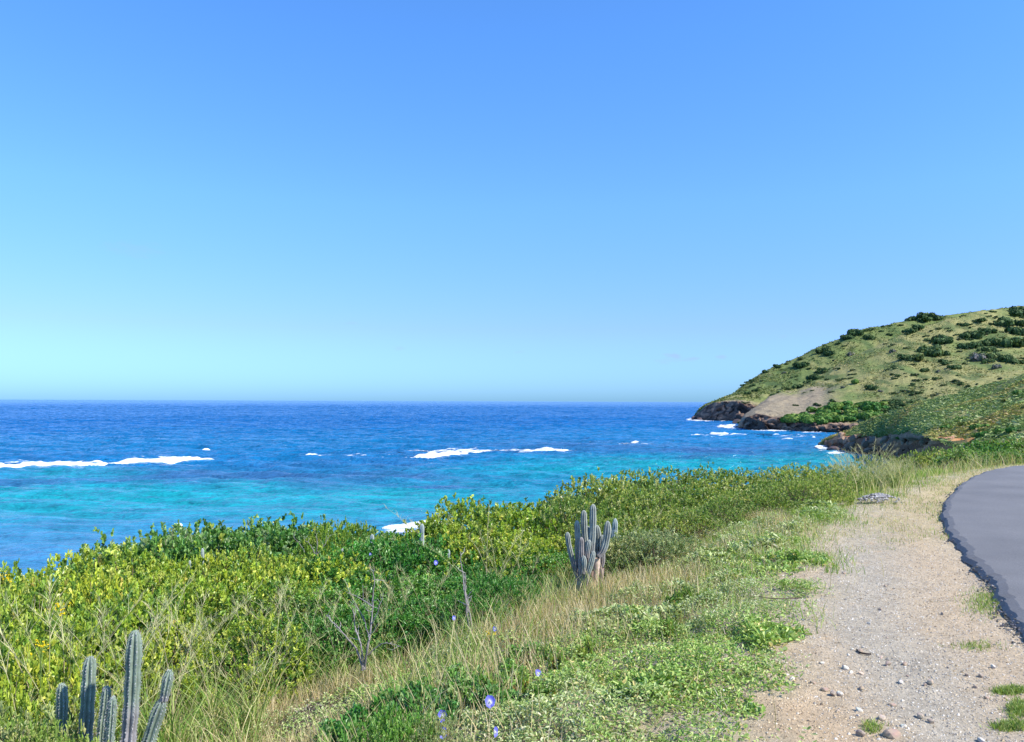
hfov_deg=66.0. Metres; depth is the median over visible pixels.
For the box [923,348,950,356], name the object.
bush
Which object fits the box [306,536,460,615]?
shrub
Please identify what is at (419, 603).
grass clump
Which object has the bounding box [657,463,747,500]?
shrub
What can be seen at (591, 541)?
cactus
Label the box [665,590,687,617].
weed
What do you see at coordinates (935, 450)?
shrub
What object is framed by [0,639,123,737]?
shrub
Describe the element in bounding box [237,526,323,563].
shrub
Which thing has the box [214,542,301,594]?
shrub
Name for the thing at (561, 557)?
shrub
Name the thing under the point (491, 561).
grass clump
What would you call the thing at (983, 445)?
shrub
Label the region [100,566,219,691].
shrub
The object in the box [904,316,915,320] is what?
bush
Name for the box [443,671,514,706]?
creeper
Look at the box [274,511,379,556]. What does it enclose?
shrub
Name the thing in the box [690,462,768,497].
shrub
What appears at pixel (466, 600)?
dead stick
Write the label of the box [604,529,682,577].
shrub
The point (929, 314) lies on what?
bush
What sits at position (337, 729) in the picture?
creeper
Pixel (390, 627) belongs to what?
grass clump
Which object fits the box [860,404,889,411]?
bush
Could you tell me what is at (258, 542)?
shrub
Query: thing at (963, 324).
bush
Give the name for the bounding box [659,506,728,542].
shrub
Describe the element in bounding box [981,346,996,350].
bush
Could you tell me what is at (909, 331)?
bush
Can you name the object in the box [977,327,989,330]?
bush
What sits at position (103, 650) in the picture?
grass clump
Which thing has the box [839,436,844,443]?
cliff rock
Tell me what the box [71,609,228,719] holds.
shrub
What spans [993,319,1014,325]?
bush
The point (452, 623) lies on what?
grass clump
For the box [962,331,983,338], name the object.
bush
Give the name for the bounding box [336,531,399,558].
shrub
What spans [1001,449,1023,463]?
shrub
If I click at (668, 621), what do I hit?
weed
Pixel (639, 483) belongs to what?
shrub
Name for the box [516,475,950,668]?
verge grass
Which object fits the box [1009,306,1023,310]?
bush
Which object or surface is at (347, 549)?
shrub
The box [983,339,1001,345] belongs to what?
bush
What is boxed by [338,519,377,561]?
shrub
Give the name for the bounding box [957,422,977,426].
bush
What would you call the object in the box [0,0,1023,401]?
sky
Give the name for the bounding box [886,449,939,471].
shrub
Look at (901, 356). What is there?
bush
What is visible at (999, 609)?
asphalt crumbs
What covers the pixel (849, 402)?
bush
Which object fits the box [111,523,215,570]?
shrub
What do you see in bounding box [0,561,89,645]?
shrub
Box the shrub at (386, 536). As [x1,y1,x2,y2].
[281,523,401,560]
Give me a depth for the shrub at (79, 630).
7.33 m
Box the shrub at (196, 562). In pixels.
[139,540,236,601]
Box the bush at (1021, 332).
[1016,328,1023,335]
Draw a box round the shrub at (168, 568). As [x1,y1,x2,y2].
[64,544,214,646]
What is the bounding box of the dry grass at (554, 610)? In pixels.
[148,505,883,741]
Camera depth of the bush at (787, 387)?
509.54 m
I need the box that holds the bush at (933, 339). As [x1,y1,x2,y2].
[923,335,946,343]
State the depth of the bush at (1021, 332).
454.71 m
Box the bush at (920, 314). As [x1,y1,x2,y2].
[916,312,925,317]
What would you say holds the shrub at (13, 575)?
on the ground at (836, 727)
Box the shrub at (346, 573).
[242,545,403,659]
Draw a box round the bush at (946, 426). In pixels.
[939,424,952,428]
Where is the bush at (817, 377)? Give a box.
[813,376,823,379]
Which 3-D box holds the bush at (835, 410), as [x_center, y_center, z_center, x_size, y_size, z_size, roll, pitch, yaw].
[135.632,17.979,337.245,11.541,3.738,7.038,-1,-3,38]
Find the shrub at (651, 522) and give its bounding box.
[611,509,697,540]
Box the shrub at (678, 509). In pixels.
[636,505,716,535]
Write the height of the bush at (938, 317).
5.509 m
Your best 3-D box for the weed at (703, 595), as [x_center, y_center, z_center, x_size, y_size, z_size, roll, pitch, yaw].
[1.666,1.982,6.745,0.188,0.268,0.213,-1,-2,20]
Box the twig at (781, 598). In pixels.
[759,595,801,598]
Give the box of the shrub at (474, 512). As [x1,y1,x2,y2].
[412,495,574,575]
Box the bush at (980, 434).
[975,430,988,438]
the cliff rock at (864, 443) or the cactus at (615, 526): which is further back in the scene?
the cliff rock at (864, 443)
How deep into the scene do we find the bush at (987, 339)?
436.40 m
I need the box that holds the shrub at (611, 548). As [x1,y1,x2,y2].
[604,532,653,577]
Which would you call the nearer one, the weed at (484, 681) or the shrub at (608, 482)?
the weed at (484, 681)
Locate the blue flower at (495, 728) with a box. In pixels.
[479,726,497,736]
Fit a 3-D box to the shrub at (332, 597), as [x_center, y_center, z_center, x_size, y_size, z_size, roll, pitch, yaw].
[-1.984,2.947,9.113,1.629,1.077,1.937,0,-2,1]
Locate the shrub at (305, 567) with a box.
[243,556,367,634]
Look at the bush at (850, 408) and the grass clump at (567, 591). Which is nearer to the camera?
the grass clump at (567, 591)
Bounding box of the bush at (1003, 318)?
[997,316,1012,320]
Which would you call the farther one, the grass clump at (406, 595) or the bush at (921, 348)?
the bush at (921, 348)
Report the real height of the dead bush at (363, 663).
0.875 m
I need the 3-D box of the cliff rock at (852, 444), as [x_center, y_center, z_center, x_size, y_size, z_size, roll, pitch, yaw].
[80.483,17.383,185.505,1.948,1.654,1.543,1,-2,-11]
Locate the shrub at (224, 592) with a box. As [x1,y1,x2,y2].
[120,568,288,706]
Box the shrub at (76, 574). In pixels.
[5,552,154,608]
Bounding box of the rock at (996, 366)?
[991,363,1001,368]
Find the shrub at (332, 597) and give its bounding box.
[270,575,397,662]
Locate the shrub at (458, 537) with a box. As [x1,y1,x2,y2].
[415,527,553,579]
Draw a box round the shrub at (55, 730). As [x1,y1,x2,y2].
[21,712,108,741]
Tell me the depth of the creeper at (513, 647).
5.82 m
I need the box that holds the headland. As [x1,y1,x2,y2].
[695,306,1019,420]
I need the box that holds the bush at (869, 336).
[863,334,872,338]
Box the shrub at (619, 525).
[563,515,671,561]
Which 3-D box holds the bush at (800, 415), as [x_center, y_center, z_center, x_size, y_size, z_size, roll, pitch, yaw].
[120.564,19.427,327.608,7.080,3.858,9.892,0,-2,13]
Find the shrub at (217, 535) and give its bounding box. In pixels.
[138,525,258,574]
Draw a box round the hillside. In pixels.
[823,374,1023,469]
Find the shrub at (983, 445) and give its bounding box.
[947,437,1007,467]
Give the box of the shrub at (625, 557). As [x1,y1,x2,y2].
[603,534,655,581]
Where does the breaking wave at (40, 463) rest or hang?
on the sea
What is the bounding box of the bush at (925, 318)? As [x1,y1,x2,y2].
[915,316,931,321]
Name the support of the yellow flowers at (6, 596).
attached to the shrub at (44, 628)
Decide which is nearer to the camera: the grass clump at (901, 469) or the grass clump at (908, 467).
the grass clump at (901, 469)
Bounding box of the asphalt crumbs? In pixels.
[932,480,1023,643]
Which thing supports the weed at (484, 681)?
on the ground at (836, 727)
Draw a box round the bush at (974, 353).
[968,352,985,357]
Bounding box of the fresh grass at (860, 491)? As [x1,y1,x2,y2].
[697,467,966,543]
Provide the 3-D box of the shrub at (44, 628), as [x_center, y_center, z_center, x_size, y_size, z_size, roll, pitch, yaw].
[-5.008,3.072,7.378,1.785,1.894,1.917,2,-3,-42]
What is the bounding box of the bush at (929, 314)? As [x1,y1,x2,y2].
[925,312,934,316]
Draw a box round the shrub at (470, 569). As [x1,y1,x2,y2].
[434,560,532,609]
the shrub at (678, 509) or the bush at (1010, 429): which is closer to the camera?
the shrub at (678, 509)
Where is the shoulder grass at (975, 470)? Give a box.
[794,463,1023,555]
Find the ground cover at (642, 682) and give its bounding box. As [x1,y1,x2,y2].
[158,498,853,741]
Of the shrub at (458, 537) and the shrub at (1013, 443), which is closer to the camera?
the shrub at (458, 537)
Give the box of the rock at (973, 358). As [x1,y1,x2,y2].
[970,354,990,361]
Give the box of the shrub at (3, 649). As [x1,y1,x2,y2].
[0,634,72,718]
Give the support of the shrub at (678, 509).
on the ground at (836, 727)
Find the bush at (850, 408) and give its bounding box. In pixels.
[843,406,858,411]
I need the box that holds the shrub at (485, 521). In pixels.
[452,498,574,569]
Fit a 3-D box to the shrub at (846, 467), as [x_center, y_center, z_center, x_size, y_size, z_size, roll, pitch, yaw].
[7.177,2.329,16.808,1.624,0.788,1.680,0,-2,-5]
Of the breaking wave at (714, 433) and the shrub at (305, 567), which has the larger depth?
the breaking wave at (714, 433)
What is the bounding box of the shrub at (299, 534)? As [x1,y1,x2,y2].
[238,522,342,566]
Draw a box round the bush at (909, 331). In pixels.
[903,329,915,332]
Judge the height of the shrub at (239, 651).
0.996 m
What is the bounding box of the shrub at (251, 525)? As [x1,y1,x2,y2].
[192,514,261,536]
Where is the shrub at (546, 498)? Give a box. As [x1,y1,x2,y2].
[490,490,600,531]
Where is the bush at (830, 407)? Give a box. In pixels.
[822,404,835,409]
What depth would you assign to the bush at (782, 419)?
328.30 m
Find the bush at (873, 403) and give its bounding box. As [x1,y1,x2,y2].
[863,400,881,405]
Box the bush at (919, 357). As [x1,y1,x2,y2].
[907,353,924,360]
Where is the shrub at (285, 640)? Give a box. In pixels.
[207,608,364,698]
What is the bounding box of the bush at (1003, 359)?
[994,355,1009,361]
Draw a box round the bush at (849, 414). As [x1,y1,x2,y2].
[843,412,855,416]
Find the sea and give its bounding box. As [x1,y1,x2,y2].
[0,399,896,586]
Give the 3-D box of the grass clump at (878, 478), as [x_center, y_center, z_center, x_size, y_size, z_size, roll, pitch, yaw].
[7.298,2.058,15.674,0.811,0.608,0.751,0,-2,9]
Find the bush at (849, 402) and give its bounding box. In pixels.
[839,400,852,404]
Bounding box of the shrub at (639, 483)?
[623,465,739,522]
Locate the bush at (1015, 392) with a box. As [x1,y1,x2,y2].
[1011,390,1023,394]
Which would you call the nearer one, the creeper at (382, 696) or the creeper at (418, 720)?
the creeper at (418, 720)
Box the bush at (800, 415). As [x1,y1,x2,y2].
[795,413,809,417]
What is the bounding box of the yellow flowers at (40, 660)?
[30,639,49,686]
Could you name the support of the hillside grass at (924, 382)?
on the headland spur
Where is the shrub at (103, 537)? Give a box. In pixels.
[68,527,142,563]
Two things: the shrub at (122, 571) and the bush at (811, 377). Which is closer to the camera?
the shrub at (122, 571)
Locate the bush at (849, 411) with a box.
[843,409,857,413]
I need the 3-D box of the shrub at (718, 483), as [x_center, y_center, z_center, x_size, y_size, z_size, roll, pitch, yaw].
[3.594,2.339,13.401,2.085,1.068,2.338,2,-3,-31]
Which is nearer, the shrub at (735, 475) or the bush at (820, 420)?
the shrub at (735, 475)
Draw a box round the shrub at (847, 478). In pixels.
[802,470,872,498]
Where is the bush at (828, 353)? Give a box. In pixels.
[822,350,835,355]
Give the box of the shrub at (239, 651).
[174,611,317,717]
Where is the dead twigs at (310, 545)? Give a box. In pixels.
[293,531,336,554]
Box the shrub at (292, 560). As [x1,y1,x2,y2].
[271,548,331,574]
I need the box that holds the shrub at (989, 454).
[979,448,1023,466]
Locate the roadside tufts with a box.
[797,516,1023,736]
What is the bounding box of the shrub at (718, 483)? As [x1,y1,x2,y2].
[672,476,772,515]
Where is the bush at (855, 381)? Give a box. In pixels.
[851,379,858,383]
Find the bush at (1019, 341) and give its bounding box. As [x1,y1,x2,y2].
[1010,337,1023,346]
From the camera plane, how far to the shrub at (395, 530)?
19.00 m
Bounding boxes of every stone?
[855,729,865,736]
[878,714,885,720]
[882,728,900,739]
[917,713,923,718]
[927,679,933,684]
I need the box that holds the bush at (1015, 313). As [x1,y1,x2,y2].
[1008,309,1023,316]
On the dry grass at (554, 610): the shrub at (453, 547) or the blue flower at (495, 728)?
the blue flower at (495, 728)
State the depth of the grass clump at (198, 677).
6.89 m
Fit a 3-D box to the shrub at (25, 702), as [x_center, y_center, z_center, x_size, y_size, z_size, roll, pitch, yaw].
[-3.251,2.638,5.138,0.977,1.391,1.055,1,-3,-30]
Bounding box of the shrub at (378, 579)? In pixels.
[292,566,458,646]
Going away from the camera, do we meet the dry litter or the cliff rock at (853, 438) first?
the dry litter
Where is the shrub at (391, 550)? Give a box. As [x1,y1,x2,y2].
[346,532,492,610]
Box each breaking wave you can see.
[0,461,107,467]
[92,456,214,463]
[382,520,441,528]
[411,451,467,457]
[530,447,567,450]
[709,432,728,434]
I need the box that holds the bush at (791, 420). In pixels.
[784,416,798,422]
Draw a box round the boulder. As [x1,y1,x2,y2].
[827,446,840,449]
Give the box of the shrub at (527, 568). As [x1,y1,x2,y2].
[467,560,562,596]
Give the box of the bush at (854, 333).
[847,329,863,335]
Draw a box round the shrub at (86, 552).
[33,543,176,663]
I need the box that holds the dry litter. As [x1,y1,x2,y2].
[187,516,834,741]
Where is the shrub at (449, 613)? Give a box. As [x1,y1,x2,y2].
[440,585,510,640]
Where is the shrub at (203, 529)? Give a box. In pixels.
[173,517,232,543]
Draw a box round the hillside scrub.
[820,373,1023,447]
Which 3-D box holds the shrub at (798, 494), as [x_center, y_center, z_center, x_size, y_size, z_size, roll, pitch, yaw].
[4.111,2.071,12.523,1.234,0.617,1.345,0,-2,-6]
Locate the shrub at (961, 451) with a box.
[926,444,999,470]
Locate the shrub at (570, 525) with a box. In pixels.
[559,515,627,552]
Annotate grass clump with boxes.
[0,569,133,721]
[0,571,195,741]
[0,589,159,740]
[0,636,202,729]
[68,566,215,741]
[69,574,249,737]
[72,591,294,741]
[138,578,263,718]
[167,616,307,732]
[183,576,290,690]
[188,584,360,708]
[195,610,304,736]
[234,578,361,687]
[272,579,353,688]
[307,594,396,686]
[314,580,409,672]
[364,568,422,668]
[372,564,484,659]
[380,554,462,652]
[384,501,463,532]
[413,506,526,583]
[413,592,474,641]
[423,596,460,648]
[461,534,549,596]
[487,528,543,601]
[493,551,560,596]
[519,580,550,611]
[546,578,586,608]
[823,455,887,490]
[825,439,905,485]
[831,446,901,487]
[832,450,907,489]
[853,460,886,489]
[858,459,895,488]
[873,451,908,482]
[877,459,913,487]
[886,456,916,479]
[893,458,920,476]
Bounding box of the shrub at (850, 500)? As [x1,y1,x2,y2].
[794,474,857,506]
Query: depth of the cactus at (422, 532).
10.90 m
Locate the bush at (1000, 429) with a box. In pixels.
[992,427,1005,434]
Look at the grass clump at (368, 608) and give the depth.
7.51 m
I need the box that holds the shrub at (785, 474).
[712,467,816,508]
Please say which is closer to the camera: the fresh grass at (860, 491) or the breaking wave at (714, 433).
the fresh grass at (860, 491)
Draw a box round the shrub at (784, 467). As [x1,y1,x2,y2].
[752,462,838,493]
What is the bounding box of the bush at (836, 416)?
[831,414,846,420]
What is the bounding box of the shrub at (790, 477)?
[762,476,844,500]
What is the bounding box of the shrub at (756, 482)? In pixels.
[728,479,796,502]
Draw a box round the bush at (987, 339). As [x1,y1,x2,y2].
[980,337,997,343]
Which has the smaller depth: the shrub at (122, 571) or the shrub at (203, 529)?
the shrub at (122, 571)
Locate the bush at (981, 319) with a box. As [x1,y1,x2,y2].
[975,317,986,321]
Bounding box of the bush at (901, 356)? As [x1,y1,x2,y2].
[897,354,910,359]
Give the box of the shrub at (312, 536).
[291,515,354,563]
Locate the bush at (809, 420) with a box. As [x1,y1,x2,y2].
[799,418,814,423]
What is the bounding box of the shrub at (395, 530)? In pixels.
[375,529,404,539]
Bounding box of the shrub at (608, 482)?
[556,466,668,519]
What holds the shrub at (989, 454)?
on the ground at (836, 727)
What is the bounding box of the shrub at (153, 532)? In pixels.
[53,523,186,581]
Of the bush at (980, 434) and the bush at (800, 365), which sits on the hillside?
the bush at (980, 434)
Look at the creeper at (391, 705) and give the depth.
4.91 m
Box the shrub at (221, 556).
[192,549,251,589]
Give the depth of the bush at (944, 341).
445.44 m
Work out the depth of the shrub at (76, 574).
11.20 m
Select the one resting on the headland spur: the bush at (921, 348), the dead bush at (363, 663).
the bush at (921, 348)
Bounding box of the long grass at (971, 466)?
[826,447,1022,499]
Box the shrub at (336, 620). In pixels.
[291,598,407,686]
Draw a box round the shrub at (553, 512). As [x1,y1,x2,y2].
[524,492,657,550]
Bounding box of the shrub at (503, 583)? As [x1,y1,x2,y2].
[457,568,545,624]
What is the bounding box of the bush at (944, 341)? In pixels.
[935,338,952,343]
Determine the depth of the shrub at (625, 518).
11.01 m
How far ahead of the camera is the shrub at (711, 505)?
11.14 m
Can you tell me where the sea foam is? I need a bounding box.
[12,419,843,531]
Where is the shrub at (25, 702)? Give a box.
[0,672,77,741]
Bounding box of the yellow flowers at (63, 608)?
[55,602,70,647]
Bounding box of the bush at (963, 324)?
[956,322,969,326]
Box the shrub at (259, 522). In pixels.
[234,516,297,537]
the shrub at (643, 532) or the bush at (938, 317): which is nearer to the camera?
the shrub at (643, 532)
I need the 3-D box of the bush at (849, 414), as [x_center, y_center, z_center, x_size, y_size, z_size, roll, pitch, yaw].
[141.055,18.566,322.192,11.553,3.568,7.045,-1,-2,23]
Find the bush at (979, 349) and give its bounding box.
[976,346,991,351]
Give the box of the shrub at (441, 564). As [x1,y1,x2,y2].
[412,551,485,615]
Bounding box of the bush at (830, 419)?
[825,417,844,422]
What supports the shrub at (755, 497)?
on the ground at (836, 727)
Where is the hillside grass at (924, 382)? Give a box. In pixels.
[779,308,1023,404]
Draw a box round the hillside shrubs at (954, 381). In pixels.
[737,315,1023,423]
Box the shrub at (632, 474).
[572,466,692,523]
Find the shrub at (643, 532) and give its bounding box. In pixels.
[620,527,710,568]
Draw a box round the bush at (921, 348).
[917,344,942,352]
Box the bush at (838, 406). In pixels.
[832,403,844,409]
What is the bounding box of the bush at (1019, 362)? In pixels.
[1012,360,1023,363]
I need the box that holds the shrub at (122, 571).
[105,545,191,591]
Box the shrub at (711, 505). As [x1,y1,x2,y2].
[694,494,768,532]
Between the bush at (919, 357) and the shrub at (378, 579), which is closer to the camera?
the shrub at (378, 579)
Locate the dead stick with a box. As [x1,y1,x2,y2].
[455,548,473,633]
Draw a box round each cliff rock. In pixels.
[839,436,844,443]
[849,442,855,447]
[850,434,858,441]
[861,438,869,447]
[869,436,876,443]
[880,436,888,444]
[882,442,887,451]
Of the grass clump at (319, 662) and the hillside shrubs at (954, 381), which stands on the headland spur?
the hillside shrubs at (954, 381)
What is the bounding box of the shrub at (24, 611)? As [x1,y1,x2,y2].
[1,586,28,642]
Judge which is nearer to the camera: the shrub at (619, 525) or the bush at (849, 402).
the shrub at (619, 525)
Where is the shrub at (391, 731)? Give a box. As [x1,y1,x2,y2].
[351,703,436,741]
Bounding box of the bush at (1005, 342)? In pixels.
[997,337,1022,347]
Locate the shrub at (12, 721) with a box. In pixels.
[0,706,85,741]
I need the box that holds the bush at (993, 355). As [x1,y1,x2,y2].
[984,353,1003,358]
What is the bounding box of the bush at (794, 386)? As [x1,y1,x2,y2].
[792,384,803,388]
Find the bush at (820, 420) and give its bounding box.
[814,417,827,424]
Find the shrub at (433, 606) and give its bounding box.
[396,592,497,656]
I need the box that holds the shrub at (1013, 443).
[993,437,1023,463]
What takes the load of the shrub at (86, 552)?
on the ground at (836, 727)
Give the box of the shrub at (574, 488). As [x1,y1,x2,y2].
[532,472,662,539]
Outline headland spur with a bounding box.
[738,306,1023,432]
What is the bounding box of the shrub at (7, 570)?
[0,567,27,589]
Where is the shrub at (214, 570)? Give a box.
[122,564,264,669]
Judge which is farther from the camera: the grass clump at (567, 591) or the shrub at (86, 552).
the shrub at (86, 552)
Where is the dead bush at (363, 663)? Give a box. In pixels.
[326,567,400,670]
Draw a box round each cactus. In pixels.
[54,630,173,741]
[189,548,203,573]
[419,524,423,570]
[565,504,610,592]
[611,518,617,539]
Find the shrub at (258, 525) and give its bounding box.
[223,513,308,543]
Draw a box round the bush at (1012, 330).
[1004,326,1020,333]
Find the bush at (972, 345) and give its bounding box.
[964,343,978,348]
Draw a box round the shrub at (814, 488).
[764,478,839,508]
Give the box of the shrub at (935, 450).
[896,447,947,469]
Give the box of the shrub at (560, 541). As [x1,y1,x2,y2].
[509,535,574,577]
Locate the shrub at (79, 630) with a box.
[0,592,179,725]
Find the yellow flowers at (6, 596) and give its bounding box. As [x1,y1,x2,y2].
[0,571,11,609]
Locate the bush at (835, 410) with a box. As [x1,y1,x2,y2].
[815,409,842,413]
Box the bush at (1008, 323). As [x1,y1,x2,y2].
[992,320,1012,326]
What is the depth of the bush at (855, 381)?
392.72 m
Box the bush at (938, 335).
[935,334,953,338]
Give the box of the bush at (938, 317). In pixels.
[931,315,943,319]
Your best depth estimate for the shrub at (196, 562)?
12.14 m
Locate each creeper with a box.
[313,701,374,741]
[320,716,362,741]
[337,713,389,741]
[369,681,415,716]
[374,700,411,720]
[388,711,443,741]
[397,680,465,717]
[416,662,489,692]
[435,693,472,729]
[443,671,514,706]
[469,678,523,710]
[495,654,529,684]
[501,640,555,666]
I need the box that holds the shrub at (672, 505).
[617,482,718,527]
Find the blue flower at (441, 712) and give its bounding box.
[438,710,446,722]
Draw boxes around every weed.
[465,671,496,708]
[513,668,539,697]
[525,681,559,714]
[547,648,572,674]
[571,635,596,665]
[657,616,686,640]
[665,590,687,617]
[674,584,693,601]
[695,587,715,607]
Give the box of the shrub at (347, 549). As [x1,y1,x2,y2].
[303,541,424,603]
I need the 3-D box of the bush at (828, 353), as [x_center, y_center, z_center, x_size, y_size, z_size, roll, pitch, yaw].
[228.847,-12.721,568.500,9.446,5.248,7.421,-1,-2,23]
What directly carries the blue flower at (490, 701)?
on the ground cover at (642, 682)
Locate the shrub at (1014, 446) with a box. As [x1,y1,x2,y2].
[966,435,1023,465]
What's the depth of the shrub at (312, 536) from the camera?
14.15 m
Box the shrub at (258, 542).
[172,517,298,570]
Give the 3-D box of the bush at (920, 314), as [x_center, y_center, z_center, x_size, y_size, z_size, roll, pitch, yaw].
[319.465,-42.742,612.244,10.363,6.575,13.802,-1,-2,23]
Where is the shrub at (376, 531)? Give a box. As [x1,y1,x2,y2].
[324,518,392,541]
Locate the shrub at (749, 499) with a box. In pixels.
[696,489,791,522]
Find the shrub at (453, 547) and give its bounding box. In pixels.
[396,536,513,608]
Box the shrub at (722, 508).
[670,502,746,531]
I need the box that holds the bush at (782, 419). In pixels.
[780,417,800,422]
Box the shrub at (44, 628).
[0,592,69,687]
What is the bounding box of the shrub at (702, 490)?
[649,478,739,525]
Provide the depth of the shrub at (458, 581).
9.13 m
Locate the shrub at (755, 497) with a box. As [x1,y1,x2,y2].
[733,487,800,517]
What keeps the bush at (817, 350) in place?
on the headland
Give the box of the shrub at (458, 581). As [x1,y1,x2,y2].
[415,575,546,631]
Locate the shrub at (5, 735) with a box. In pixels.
[0,696,121,741]
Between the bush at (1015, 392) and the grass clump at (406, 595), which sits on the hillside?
the bush at (1015, 392)
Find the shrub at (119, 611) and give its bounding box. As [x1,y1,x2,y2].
[22,574,229,715]
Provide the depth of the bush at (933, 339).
450.36 m
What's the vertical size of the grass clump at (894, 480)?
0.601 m
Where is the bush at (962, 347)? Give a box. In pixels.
[959,344,976,349]
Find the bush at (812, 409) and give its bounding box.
[806,406,824,411]
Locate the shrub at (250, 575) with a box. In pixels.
[177,551,338,664]
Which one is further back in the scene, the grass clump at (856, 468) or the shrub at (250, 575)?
the grass clump at (856, 468)
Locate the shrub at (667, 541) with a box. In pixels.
[617,529,701,578]
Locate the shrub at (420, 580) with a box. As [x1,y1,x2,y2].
[370,569,475,642]
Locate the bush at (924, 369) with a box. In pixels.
[919,368,929,371]
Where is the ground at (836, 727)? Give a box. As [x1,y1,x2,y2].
[153,465,1023,741]
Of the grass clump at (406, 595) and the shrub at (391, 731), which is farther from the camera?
the grass clump at (406, 595)
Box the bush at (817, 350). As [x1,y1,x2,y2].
[815,347,827,352]
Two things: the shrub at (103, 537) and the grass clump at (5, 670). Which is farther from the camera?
the shrub at (103, 537)
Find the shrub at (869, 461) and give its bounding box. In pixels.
[850,452,917,473]
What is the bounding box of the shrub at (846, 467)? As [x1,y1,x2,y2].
[807,464,884,482]
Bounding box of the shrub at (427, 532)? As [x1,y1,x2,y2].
[382,492,519,567]
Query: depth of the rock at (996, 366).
378.92 m
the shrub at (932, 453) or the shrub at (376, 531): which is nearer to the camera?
the shrub at (376, 531)
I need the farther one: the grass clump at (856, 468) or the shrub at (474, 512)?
the grass clump at (856, 468)
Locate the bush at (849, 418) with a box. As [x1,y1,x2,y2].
[844,416,860,420]
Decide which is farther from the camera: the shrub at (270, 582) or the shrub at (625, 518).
the shrub at (625, 518)
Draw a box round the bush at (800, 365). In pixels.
[793,362,806,367]
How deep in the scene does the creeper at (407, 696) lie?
4.98 m
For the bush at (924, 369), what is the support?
on the headland spur
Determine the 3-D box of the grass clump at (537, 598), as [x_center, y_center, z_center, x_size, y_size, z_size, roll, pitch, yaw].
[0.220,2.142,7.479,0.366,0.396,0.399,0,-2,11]
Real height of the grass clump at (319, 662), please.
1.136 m
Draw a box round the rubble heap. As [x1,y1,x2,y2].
[857,493,901,503]
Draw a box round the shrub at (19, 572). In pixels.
[0,558,63,666]
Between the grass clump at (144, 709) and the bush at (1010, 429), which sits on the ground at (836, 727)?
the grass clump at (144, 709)
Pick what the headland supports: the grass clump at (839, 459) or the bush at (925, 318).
the bush at (925, 318)
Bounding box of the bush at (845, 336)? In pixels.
[841,334,851,339]
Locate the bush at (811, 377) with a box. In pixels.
[805,374,819,379]
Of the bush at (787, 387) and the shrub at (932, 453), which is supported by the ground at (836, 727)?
the shrub at (932, 453)
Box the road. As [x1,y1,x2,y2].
[940,465,1023,638]
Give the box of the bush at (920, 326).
[912,324,924,328]
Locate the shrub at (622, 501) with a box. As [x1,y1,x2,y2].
[558,487,684,541]
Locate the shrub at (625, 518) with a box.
[601,513,664,534]
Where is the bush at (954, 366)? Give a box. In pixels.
[950,365,960,369]
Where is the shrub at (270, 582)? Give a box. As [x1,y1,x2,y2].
[175,576,351,694]
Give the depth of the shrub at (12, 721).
4.63 m
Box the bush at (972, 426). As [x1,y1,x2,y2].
[969,423,989,429]
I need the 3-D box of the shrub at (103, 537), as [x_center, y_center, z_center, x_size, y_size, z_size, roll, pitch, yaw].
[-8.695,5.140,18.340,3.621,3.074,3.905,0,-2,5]
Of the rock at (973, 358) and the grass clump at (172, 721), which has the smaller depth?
the grass clump at (172, 721)
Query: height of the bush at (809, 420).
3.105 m
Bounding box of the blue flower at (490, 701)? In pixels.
[485,695,494,707]
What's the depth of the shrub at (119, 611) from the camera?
8.39 m
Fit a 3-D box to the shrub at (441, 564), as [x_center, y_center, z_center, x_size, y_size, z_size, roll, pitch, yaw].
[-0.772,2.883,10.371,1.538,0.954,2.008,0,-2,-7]
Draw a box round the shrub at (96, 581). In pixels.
[1,552,177,693]
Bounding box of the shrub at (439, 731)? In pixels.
[395,701,472,741]
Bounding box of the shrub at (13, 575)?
[0,567,53,588]
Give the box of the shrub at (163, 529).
[100,519,182,564]
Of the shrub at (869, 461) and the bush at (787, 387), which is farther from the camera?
the bush at (787, 387)
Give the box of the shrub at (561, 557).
[497,546,575,589]
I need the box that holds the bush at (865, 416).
[856,412,873,420]
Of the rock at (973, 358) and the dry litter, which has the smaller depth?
the dry litter
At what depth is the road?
9.81 m
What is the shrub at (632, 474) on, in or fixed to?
on the ground at (836, 727)
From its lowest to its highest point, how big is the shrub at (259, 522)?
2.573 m
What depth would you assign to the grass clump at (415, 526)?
11.81 m
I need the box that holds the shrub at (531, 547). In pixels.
[461,520,571,591]
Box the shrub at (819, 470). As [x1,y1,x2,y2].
[772,462,856,498]
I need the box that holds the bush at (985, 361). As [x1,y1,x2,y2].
[981,359,994,363]
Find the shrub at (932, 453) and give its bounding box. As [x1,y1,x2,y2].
[914,446,950,469]
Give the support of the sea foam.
on the sea
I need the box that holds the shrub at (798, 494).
[736,482,811,512]
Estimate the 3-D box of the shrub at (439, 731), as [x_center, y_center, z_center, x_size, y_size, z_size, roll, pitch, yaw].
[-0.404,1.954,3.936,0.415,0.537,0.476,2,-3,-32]
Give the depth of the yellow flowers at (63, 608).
6.23 m
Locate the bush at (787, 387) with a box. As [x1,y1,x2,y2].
[781,386,791,389]
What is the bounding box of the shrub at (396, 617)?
[325,588,458,671]
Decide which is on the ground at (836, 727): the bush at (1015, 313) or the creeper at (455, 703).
the creeper at (455, 703)
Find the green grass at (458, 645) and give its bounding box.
[95,516,719,741]
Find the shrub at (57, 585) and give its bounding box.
[0,569,144,688]
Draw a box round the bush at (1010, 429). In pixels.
[1004,427,1023,432]

